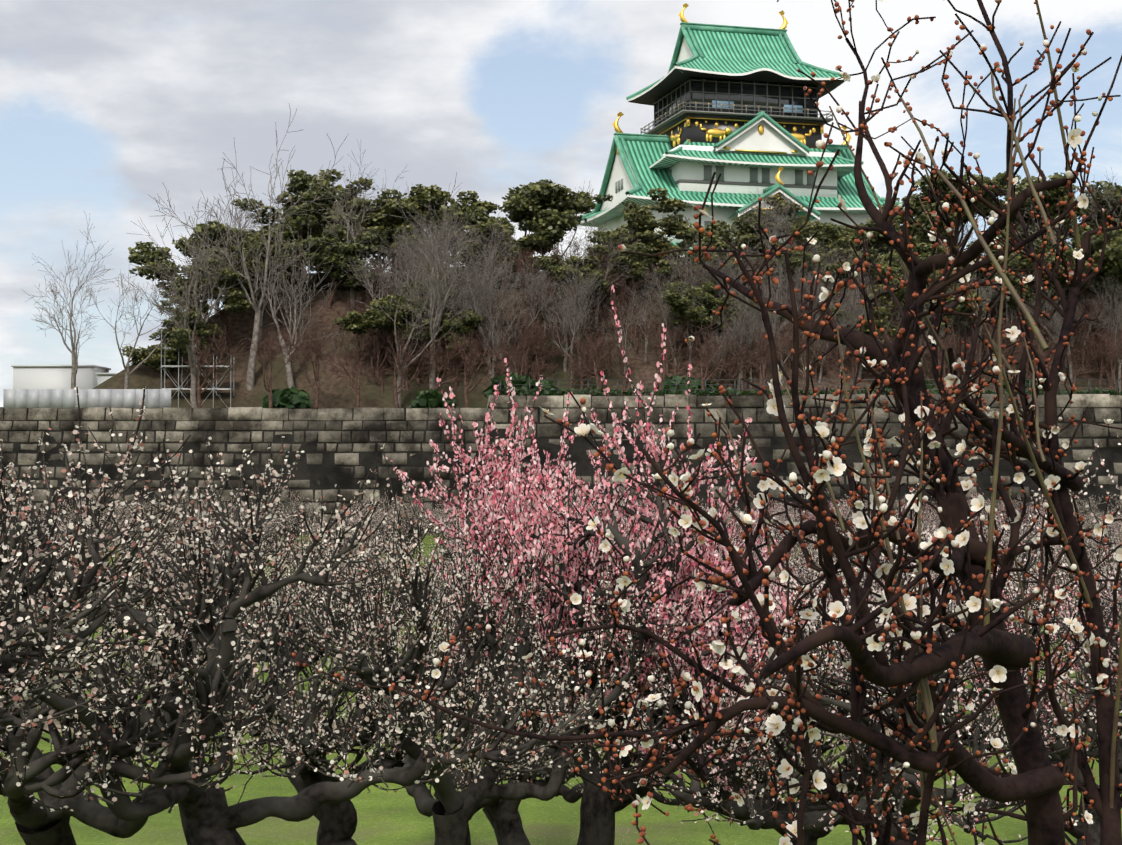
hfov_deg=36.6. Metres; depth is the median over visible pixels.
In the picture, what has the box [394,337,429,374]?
slope tree
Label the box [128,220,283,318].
camphor
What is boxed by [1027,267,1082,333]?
slope tree
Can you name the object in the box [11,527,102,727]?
white plum tree
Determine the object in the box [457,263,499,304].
slope tree
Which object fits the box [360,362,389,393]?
slope tree
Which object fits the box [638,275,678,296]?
slope tree
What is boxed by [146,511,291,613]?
white plum tree
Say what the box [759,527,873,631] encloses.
pale plum tree
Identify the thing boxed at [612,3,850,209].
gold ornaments
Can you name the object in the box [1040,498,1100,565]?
white plum tree
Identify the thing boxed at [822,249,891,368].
slope tree
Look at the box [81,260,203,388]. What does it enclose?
bare tree
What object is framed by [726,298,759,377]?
slope tree
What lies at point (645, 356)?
slope tree
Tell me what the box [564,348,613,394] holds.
slope tree
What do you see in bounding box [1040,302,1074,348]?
slope tree
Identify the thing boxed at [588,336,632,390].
slope tree
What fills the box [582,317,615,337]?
slope tree
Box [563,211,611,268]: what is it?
bare tree
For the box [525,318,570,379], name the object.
slope tree
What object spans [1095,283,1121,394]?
slope tree
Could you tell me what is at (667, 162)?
castle soffit
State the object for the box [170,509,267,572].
white plum tree
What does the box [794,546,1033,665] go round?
pale plum tree
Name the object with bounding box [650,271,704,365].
slope tree
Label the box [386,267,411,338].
slope tree
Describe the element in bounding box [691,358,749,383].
slope tree
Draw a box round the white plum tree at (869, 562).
[806,512,930,597]
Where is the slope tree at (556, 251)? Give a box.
[551,237,588,297]
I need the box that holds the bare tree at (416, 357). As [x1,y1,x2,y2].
[361,244,486,407]
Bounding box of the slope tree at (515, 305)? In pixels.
[498,294,549,327]
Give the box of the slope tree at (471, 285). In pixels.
[437,257,510,354]
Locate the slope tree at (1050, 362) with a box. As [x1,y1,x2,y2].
[1027,349,1071,392]
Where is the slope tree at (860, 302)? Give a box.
[849,290,885,317]
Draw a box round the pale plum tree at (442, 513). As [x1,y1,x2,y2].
[417,495,501,534]
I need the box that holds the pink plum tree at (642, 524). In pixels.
[574,513,686,552]
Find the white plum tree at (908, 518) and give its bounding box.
[838,491,939,556]
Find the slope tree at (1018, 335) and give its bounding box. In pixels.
[1004,320,1046,354]
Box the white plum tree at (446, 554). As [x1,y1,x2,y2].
[402,513,482,575]
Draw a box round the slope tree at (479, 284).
[451,254,501,367]
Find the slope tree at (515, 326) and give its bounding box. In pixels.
[488,316,538,357]
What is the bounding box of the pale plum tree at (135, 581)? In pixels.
[108,509,235,596]
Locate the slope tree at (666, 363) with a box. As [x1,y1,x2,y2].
[639,317,692,375]
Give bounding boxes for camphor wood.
[231,169,388,272]
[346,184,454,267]
[369,213,424,271]
[460,217,538,272]
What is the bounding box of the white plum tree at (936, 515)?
[897,492,1002,529]
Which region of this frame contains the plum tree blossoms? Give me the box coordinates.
[292,0,1121,844]
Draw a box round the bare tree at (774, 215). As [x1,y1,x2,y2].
[744,177,799,260]
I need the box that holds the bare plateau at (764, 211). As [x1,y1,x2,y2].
[732,189,813,244]
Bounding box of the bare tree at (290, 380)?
[239,208,349,387]
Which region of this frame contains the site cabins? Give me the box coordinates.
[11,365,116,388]
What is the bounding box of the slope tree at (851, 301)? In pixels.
[843,292,862,324]
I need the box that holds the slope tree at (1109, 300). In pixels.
[1094,279,1121,316]
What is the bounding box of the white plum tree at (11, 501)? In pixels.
[1,488,19,526]
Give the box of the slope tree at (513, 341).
[505,329,554,369]
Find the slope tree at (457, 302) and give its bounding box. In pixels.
[446,283,479,310]
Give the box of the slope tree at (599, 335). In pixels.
[587,330,609,369]
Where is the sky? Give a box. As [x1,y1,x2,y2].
[0,0,1121,406]
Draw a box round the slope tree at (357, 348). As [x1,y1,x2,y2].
[350,310,365,349]
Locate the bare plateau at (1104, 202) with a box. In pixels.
[1077,168,1121,233]
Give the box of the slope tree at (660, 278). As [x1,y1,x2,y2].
[653,266,682,308]
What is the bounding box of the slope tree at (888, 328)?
[878,313,897,341]
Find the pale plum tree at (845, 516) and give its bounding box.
[811,489,867,557]
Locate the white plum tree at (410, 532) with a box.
[355,492,438,560]
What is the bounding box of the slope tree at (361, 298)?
[352,292,376,313]
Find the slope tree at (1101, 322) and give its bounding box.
[1056,293,1118,364]
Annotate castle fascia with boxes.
[581,66,904,256]
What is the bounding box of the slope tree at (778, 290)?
[735,245,809,337]
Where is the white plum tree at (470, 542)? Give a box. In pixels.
[447,508,503,568]
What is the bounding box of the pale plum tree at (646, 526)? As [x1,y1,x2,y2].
[624,501,677,555]
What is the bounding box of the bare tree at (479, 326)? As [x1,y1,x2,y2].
[449,227,536,377]
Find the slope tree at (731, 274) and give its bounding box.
[690,241,767,342]
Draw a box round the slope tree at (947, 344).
[931,326,961,377]
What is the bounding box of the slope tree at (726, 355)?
[689,334,746,375]
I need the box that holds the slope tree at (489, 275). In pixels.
[474,268,504,300]
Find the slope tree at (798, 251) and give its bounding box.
[781,237,808,297]
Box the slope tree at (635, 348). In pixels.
[594,293,651,354]
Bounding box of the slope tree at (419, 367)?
[411,354,433,385]
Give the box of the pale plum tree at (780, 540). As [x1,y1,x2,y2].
[753,506,816,590]
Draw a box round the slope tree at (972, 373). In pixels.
[967,334,989,374]
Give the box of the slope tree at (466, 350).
[456,331,481,366]
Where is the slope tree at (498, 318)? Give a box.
[471,302,518,351]
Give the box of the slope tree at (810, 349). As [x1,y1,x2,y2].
[783,333,835,362]
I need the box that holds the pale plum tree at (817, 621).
[673,542,877,675]
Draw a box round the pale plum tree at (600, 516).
[571,496,632,557]
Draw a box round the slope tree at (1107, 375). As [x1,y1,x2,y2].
[1074,353,1120,387]
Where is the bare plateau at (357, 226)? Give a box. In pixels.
[339,200,368,237]
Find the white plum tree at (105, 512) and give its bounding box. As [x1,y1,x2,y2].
[61,495,137,527]
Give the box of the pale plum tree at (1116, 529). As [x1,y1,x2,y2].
[1053,520,1121,563]
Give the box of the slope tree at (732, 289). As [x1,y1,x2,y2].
[719,251,743,310]
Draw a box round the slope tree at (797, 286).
[772,251,821,310]
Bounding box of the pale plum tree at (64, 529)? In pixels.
[35,502,96,569]
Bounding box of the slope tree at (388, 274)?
[371,258,404,289]
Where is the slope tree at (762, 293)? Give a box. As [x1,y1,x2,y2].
[747,272,774,298]
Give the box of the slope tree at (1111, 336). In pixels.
[1088,322,1121,368]
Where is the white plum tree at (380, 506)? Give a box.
[354,491,395,526]
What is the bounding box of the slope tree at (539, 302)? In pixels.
[533,283,632,342]
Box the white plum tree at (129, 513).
[98,490,158,548]
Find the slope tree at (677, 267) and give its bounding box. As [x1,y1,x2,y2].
[662,235,722,337]
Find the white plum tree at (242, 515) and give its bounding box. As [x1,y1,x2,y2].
[181,486,248,534]
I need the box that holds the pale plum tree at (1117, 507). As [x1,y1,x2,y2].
[1106,494,1121,524]
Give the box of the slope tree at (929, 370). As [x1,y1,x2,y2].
[918,338,950,380]
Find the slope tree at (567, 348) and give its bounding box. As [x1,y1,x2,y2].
[536,273,600,371]
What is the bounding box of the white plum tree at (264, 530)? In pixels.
[189,501,291,567]
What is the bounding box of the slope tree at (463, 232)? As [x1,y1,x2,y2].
[417,198,484,276]
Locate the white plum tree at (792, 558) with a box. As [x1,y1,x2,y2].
[718,534,818,594]
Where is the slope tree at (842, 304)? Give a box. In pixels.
[829,294,858,324]
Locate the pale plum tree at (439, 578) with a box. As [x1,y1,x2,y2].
[385,537,595,655]
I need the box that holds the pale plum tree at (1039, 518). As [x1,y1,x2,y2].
[1008,496,1084,566]
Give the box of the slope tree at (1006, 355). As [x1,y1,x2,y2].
[993,315,1027,370]
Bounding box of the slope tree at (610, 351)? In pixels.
[587,327,626,375]
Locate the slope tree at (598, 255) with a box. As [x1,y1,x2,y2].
[583,251,617,309]
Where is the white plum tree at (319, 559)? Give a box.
[283,517,384,635]
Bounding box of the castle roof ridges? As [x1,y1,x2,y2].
[579,22,902,219]
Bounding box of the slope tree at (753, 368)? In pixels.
[729,314,785,372]
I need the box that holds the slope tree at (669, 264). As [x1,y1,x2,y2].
[653,256,687,284]
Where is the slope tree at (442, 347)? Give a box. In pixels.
[435,332,479,385]
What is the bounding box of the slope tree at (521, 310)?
[482,256,568,349]
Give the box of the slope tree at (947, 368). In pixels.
[942,333,968,372]
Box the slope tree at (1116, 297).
[1083,272,1121,349]
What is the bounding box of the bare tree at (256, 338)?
[140,105,354,390]
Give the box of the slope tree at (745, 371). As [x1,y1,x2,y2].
[727,329,783,391]
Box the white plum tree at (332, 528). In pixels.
[270,511,371,564]
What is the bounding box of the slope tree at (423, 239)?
[396,202,449,317]
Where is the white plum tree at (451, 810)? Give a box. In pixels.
[234,445,686,844]
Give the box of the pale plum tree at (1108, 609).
[1010,566,1121,660]
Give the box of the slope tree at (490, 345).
[465,332,497,358]
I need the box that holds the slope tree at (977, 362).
[955,347,997,383]
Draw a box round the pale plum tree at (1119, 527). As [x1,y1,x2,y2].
[1081,495,1121,550]
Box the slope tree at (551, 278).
[522,261,556,321]
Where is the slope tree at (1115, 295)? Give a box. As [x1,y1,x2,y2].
[1095,289,1121,315]
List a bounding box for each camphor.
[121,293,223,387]
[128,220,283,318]
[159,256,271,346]
[223,229,274,294]
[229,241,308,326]
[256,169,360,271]
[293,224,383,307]
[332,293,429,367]
[375,268,497,327]
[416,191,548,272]
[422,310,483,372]
[441,179,612,272]
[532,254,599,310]
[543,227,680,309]
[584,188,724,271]
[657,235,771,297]
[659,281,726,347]
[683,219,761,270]
[696,194,867,266]
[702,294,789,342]
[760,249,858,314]
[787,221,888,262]
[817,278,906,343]
[840,222,901,266]
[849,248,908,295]
[864,169,1020,249]
[895,229,1069,337]
[896,243,999,290]
[919,249,952,282]
[974,277,1046,341]
[997,183,1067,264]
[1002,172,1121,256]
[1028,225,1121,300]
[1029,277,1089,312]
[1069,186,1121,241]
[1084,275,1121,297]
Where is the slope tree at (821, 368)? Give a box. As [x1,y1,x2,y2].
[801,312,833,382]
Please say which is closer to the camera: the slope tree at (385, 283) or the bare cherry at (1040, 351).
the bare cherry at (1040, 351)
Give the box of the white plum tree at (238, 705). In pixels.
[115,538,322,711]
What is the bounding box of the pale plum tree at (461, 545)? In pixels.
[436,512,499,565]
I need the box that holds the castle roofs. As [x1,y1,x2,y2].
[583,29,884,254]
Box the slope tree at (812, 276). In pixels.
[800,253,831,307]
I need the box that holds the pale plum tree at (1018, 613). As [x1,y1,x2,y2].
[794,525,1111,738]
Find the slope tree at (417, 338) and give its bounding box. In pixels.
[379,301,444,378]
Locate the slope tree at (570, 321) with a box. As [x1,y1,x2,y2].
[540,284,595,378]
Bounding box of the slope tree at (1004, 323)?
[986,316,1028,345]
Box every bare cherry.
[187,325,251,407]
[246,326,306,407]
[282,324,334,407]
[309,330,373,407]
[386,327,449,407]
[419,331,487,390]
[457,328,520,407]
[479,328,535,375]
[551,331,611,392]
[622,312,682,393]
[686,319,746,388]
[737,329,787,387]
[768,315,817,391]
[811,342,864,392]
[859,329,895,376]
[918,332,975,381]
[970,321,1028,392]
[1005,328,1066,378]
[1094,324,1121,388]
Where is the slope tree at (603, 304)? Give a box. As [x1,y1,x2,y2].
[575,242,616,307]
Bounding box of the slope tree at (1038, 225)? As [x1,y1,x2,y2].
[1016,197,1073,243]
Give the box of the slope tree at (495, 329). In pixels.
[478,316,523,359]
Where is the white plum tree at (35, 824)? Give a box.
[0,509,261,844]
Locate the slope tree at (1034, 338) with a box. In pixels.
[1009,321,1056,374]
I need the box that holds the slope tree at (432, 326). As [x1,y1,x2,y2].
[417,316,448,363]
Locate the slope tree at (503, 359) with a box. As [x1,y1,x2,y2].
[479,342,518,376]
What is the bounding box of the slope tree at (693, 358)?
[688,353,730,385]
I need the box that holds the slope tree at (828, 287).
[805,268,838,343]
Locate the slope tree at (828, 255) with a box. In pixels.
[814,232,850,263]
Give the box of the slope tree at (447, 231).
[417,210,466,259]
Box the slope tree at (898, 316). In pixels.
[883,289,922,363]
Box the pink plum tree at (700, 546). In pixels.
[660,515,745,561]
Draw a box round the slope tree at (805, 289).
[799,280,833,312]
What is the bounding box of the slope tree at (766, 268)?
[756,257,784,290]
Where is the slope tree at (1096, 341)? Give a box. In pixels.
[1069,323,1117,372]
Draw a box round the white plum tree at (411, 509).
[370,494,439,539]
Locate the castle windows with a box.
[604,166,814,246]
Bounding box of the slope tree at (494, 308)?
[470,295,512,351]
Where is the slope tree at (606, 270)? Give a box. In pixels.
[583,248,611,298]
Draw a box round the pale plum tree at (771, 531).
[606,512,794,581]
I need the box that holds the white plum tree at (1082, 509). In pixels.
[1070,492,1104,527]
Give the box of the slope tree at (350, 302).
[330,294,364,332]
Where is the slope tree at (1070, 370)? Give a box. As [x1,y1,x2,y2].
[1013,283,1090,381]
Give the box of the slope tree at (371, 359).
[348,339,396,376]
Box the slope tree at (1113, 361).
[1095,350,1121,375]
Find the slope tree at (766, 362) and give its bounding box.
[741,346,782,385]
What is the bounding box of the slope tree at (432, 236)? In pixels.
[414,210,452,264]
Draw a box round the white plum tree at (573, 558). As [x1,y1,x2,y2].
[451,517,641,586]
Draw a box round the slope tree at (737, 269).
[716,255,757,293]
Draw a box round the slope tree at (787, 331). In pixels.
[774,324,805,350]
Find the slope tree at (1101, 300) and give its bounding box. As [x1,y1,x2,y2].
[1078,283,1119,337]
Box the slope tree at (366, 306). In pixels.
[354,293,383,342]
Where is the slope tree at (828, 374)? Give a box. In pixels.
[810,348,835,378]
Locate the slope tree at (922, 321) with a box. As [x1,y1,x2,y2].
[886,304,948,361]
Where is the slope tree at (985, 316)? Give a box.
[966,270,1010,361]
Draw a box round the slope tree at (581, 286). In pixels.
[554,246,605,324]
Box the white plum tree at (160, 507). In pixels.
[130,496,197,538]
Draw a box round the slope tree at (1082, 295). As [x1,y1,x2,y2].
[1074,277,1096,317]
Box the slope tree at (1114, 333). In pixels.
[1093,302,1121,383]
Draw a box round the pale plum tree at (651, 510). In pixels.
[590,491,667,532]
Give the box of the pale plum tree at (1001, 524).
[926,510,1055,553]
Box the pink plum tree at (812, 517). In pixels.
[768,490,855,549]
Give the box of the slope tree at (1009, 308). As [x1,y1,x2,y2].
[986,275,1044,349]
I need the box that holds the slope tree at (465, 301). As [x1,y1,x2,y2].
[449,280,489,320]
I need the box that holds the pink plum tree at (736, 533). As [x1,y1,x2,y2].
[687,514,780,555]
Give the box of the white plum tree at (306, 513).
[247,490,323,554]
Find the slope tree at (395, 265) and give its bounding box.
[369,219,425,291]
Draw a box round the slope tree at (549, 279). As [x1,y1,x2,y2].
[534,273,563,304]
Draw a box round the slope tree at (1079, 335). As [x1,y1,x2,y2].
[1049,321,1108,358]
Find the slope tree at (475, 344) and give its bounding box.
[433,317,496,371]
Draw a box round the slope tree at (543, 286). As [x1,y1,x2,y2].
[528,269,551,316]
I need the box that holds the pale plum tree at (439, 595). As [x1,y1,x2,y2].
[391,528,589,744]
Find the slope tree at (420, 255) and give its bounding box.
[402,239,452,279]
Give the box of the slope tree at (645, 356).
[618,267,666,361]
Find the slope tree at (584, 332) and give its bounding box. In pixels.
[551,322,600,355]
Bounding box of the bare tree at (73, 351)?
[24,212,119,388]
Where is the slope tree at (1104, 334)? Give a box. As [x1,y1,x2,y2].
[1084,327,1120,353]
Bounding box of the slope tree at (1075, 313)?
[1044,301,1091,323]
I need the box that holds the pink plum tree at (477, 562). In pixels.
[454,536,558,574]
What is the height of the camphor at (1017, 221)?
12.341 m
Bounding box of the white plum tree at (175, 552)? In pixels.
[148,516,235,656]
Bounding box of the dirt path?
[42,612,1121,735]
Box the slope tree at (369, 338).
[349,329,382,355]
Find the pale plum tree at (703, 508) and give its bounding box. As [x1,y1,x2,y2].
[646,491,737,541]
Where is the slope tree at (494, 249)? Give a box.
[465,211,518,297]
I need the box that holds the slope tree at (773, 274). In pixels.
[750,247,786,303]
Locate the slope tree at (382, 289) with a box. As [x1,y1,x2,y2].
[340,237,411,339]
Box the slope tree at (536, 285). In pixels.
[508,254,550,334]
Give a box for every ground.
[0,535,1121,844]
[93,289,1121,407]
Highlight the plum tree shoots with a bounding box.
[716,0,1121,844]
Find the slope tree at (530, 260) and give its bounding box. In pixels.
[514,246,546,306]
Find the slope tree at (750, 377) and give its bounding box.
[720,265,788,388]
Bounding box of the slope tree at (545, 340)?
[526,329,566,367]
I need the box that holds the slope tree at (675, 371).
[637,336,695,375]
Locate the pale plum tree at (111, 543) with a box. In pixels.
[18,505,147,565]
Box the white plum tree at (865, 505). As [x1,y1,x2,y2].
[840,491,918,542]
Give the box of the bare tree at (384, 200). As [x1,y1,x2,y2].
[365,167,414,268]
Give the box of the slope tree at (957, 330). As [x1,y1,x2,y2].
[933,316,975,349]
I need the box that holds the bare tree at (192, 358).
[121,189,265,407]
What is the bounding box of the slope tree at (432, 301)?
[405,261,458,355]
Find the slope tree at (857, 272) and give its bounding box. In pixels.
[831,242,885,321]
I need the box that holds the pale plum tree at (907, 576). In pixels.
[863,517,1010,600]
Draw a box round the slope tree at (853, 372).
[832,344,865,380]
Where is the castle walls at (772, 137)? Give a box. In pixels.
[598,38,873,270]
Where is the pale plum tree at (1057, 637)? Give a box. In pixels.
[933,521,1121,670]
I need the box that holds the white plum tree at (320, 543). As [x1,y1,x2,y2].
[281,515,413,591]
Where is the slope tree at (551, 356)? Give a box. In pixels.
[506,336,565,379]
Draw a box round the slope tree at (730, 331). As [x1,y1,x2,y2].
[718,306,752,372]
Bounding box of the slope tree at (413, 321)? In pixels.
[400,314,424,358]
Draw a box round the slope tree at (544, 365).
[513,356,563,379]
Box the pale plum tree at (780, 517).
[722,492,810,550]
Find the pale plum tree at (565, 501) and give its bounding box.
[551,487,579,514]
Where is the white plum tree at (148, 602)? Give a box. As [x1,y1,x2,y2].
[99,519,237,683]
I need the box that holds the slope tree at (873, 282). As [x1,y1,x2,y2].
[856,260,896,297]
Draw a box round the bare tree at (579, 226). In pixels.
[554,181,607,257]
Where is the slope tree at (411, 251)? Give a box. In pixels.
[371,216,438,280]
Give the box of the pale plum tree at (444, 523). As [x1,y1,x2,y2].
[424,501,504,547]
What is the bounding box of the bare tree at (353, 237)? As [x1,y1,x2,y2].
[317,138,384,308]
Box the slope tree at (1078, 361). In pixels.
[1065,345,1120,386]
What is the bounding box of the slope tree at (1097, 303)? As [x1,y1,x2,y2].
[1078,289,1121,329]
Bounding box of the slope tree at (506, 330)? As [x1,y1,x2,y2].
[489,317,522,372]
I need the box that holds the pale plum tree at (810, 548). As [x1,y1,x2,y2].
[774,511,881,603]
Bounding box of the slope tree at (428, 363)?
[405,351,461,384]
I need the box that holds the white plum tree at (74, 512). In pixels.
[35,491,121,534]
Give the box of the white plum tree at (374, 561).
[309,525,431,648]
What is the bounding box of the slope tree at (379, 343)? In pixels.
[366,327,405,384]
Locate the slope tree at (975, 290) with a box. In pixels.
[926,271,992,352]
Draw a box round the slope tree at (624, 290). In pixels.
[604,271,643,325]
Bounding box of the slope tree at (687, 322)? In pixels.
[656,310,700,358]
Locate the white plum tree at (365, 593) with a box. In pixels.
[268,530,470,675]
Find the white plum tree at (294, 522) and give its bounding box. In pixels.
[242,494,309,574]
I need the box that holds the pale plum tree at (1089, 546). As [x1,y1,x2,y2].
[1030,519,1118,592]
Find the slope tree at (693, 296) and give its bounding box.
[675,278,707,370]
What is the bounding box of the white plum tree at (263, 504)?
[243,492,278,516]
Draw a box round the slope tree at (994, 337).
[980,317,1010,350]
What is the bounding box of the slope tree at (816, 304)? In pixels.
[798,289,837,320]
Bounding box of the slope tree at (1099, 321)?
[1075,290,1118,370]
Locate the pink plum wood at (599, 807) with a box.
[390,285,799,844]
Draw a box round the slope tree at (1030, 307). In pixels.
[1004,287,1047,345]
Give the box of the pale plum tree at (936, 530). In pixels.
[873,509,1009,574]
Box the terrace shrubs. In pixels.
[261,372,1121,407]
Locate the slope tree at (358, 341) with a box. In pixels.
[335,334,390,369]
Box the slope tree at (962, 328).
[949,311,974,360]
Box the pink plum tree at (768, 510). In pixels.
[727,498,803,534]
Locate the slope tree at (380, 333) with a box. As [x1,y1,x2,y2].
[357,310,393,355]
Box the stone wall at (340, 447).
[0,394,1121,543]
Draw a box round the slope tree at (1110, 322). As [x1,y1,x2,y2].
[1096,305,1121,338]
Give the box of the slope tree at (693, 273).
[671,260,715,286]
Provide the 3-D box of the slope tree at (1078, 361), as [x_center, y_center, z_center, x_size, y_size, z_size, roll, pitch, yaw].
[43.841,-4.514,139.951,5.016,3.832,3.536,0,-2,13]
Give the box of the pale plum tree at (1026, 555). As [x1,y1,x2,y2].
[981,504,1117,609]
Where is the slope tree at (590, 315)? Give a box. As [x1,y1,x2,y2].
[584,304,633,339]
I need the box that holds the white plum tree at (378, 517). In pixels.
[269,502,404,571]
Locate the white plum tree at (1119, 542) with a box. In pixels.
[1019,531,1121,655]
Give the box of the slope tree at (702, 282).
[677,247,726,340]
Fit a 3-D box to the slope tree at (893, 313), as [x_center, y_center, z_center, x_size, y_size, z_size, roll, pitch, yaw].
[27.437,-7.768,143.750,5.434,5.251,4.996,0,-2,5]
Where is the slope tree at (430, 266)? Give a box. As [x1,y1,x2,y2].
[391,222,474,318]
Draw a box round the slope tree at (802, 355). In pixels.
[781,335,823,381]
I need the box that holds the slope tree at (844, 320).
[820,271,873,386]
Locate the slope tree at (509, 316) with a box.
[462,252,551,374]
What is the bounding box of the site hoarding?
[3,389,170,407]
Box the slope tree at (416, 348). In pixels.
[397,322,437,389]
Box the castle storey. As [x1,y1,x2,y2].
[650,78,826,148]
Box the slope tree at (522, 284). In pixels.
[509,274,543,310]
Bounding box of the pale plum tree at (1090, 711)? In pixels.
[998,433,1121,771]
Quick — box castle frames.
[641,78,837,189]
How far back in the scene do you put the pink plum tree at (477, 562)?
51.02 m
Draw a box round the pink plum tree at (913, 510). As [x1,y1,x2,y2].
[898,498,939,526]
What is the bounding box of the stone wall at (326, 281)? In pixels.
[258,272,1084,291]
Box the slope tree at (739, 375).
[703,286,778,390]
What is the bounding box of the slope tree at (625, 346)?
[591,286,653,383]
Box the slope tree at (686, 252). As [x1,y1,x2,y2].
[675,240,720,270]
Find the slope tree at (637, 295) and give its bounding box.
[624,269,652,311]
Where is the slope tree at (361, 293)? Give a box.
[355,270,392,306]
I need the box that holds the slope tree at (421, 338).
[410,313,439,364]
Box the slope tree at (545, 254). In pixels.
[529,248,554,271]
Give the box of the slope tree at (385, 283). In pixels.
[371,272,400,295]
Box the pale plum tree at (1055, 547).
[1048,531,1120,622]
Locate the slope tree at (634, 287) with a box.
[619,274,651,305]
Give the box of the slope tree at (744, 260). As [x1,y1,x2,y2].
[710,224,775,297]
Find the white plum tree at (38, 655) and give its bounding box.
[0,386,215,785]
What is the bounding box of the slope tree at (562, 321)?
[545,307,577,346]
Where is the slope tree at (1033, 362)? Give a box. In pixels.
[1015,339,1053,378]
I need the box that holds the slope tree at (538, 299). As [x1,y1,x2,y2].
[520,271,564,335]
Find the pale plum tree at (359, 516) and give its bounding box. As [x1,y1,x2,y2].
[327,494,398,555]
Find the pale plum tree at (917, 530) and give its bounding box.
[876,510,939,578]
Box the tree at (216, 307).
[190,195,282,312]
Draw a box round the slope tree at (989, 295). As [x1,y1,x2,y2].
[946,268,1001,378]
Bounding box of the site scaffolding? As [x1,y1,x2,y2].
[161,330,233,407]
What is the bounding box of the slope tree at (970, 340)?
[948,330,983,357]
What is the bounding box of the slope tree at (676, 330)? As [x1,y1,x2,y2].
[666,290,688,352]
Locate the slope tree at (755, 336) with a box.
[723,318,784,377]
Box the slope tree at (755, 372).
[735,333,769,374]
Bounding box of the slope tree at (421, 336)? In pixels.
[402,315,425,368]
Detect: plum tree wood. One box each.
[291,0,1121,844]
[491,508,1085,844]
[604,441,1116,844]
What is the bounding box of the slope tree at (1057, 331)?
[1045,306,1083,382]
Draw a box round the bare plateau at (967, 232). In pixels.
[957,218,983,249]
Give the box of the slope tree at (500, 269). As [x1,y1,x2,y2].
[482,252,519,298]
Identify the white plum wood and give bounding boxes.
[0,428,640,844]
[153,498,578,844]
[325,574,603,844]
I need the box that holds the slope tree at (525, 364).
[490,324,538,374]
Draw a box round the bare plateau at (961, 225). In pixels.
[945,164,983,242]
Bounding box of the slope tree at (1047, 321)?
[1031,306,1080,344]
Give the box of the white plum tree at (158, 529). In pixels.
[106,502,189,557]
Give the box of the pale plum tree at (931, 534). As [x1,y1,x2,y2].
[903,514,1061,577]
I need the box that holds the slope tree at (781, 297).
[761,263,805,349]
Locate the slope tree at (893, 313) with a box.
[874,300,903,327]
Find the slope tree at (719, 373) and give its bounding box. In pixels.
[702,319,731,386]
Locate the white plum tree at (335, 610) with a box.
[112,528,394,735]
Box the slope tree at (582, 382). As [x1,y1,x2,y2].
[569,335,610,388]
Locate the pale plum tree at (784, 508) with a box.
[738,492,805,525]
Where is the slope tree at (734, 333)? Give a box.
[707,295,774,388]
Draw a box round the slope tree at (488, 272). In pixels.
[453,237,510,310]
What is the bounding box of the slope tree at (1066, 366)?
[1044,294,1077,367]
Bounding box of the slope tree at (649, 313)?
[633,296,668,337]
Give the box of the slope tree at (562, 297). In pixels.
[547,281,589,320]
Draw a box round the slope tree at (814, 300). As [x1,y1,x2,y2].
[794,264,845,349]
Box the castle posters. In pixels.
[712,100,802,112]
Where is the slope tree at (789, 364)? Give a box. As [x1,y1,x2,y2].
[776,319,814,369]
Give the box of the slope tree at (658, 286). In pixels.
[630,263,692,341]
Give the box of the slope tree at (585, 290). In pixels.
[542,251,605,366]
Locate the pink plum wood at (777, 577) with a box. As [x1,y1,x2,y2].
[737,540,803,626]
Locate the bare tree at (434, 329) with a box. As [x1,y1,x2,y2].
[383,172,489,389]
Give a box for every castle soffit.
[579,156,879,259]
[628,68,844,105]
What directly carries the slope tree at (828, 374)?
on the hill slope ground at (334, 392)
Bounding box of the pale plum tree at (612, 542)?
[583,518,648,585]
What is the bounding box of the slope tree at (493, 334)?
[471,320,517,349]
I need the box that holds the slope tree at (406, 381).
[364,353,416,389]
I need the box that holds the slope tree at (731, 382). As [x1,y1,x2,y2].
[716,352,759,387]
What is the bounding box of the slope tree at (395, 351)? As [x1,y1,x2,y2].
[373,338,415,374]
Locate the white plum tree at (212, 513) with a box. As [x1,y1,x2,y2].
[180,497,243,547]
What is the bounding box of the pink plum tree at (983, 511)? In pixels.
[967,492,1005,529]
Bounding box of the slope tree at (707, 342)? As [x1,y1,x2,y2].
[677,331,729,370]
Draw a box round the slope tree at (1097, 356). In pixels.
[1070,329,1121,387]
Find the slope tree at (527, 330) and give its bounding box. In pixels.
[510,313,547,375]
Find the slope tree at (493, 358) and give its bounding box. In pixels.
[457,266,522,377]
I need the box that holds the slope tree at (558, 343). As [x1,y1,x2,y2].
[546,308,591,346]
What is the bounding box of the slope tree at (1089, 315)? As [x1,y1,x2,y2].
[1074,299,1111,347]
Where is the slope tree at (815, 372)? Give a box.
[777,344,829,381]
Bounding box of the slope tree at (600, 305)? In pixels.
[583,251,623,309]
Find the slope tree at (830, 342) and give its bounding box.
[813,300,850,363]
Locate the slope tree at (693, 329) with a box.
[684,300,708,354]
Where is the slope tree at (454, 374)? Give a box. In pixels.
[424,336,484,389]
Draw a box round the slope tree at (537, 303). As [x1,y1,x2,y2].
[518,288,561,331]
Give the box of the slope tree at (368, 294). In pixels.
[363,264,387,302]
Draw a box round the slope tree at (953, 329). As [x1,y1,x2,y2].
[940,301,969,352]
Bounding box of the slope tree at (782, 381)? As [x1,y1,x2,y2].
[759,318,799,383]
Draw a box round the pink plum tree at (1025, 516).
[989,492,1046,541]
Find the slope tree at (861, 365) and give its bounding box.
[833,274,887,378]
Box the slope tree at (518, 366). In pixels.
[489,355,541,376]
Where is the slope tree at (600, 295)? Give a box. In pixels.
[582,228,644,331]
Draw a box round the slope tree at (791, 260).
[758,237,839,314]

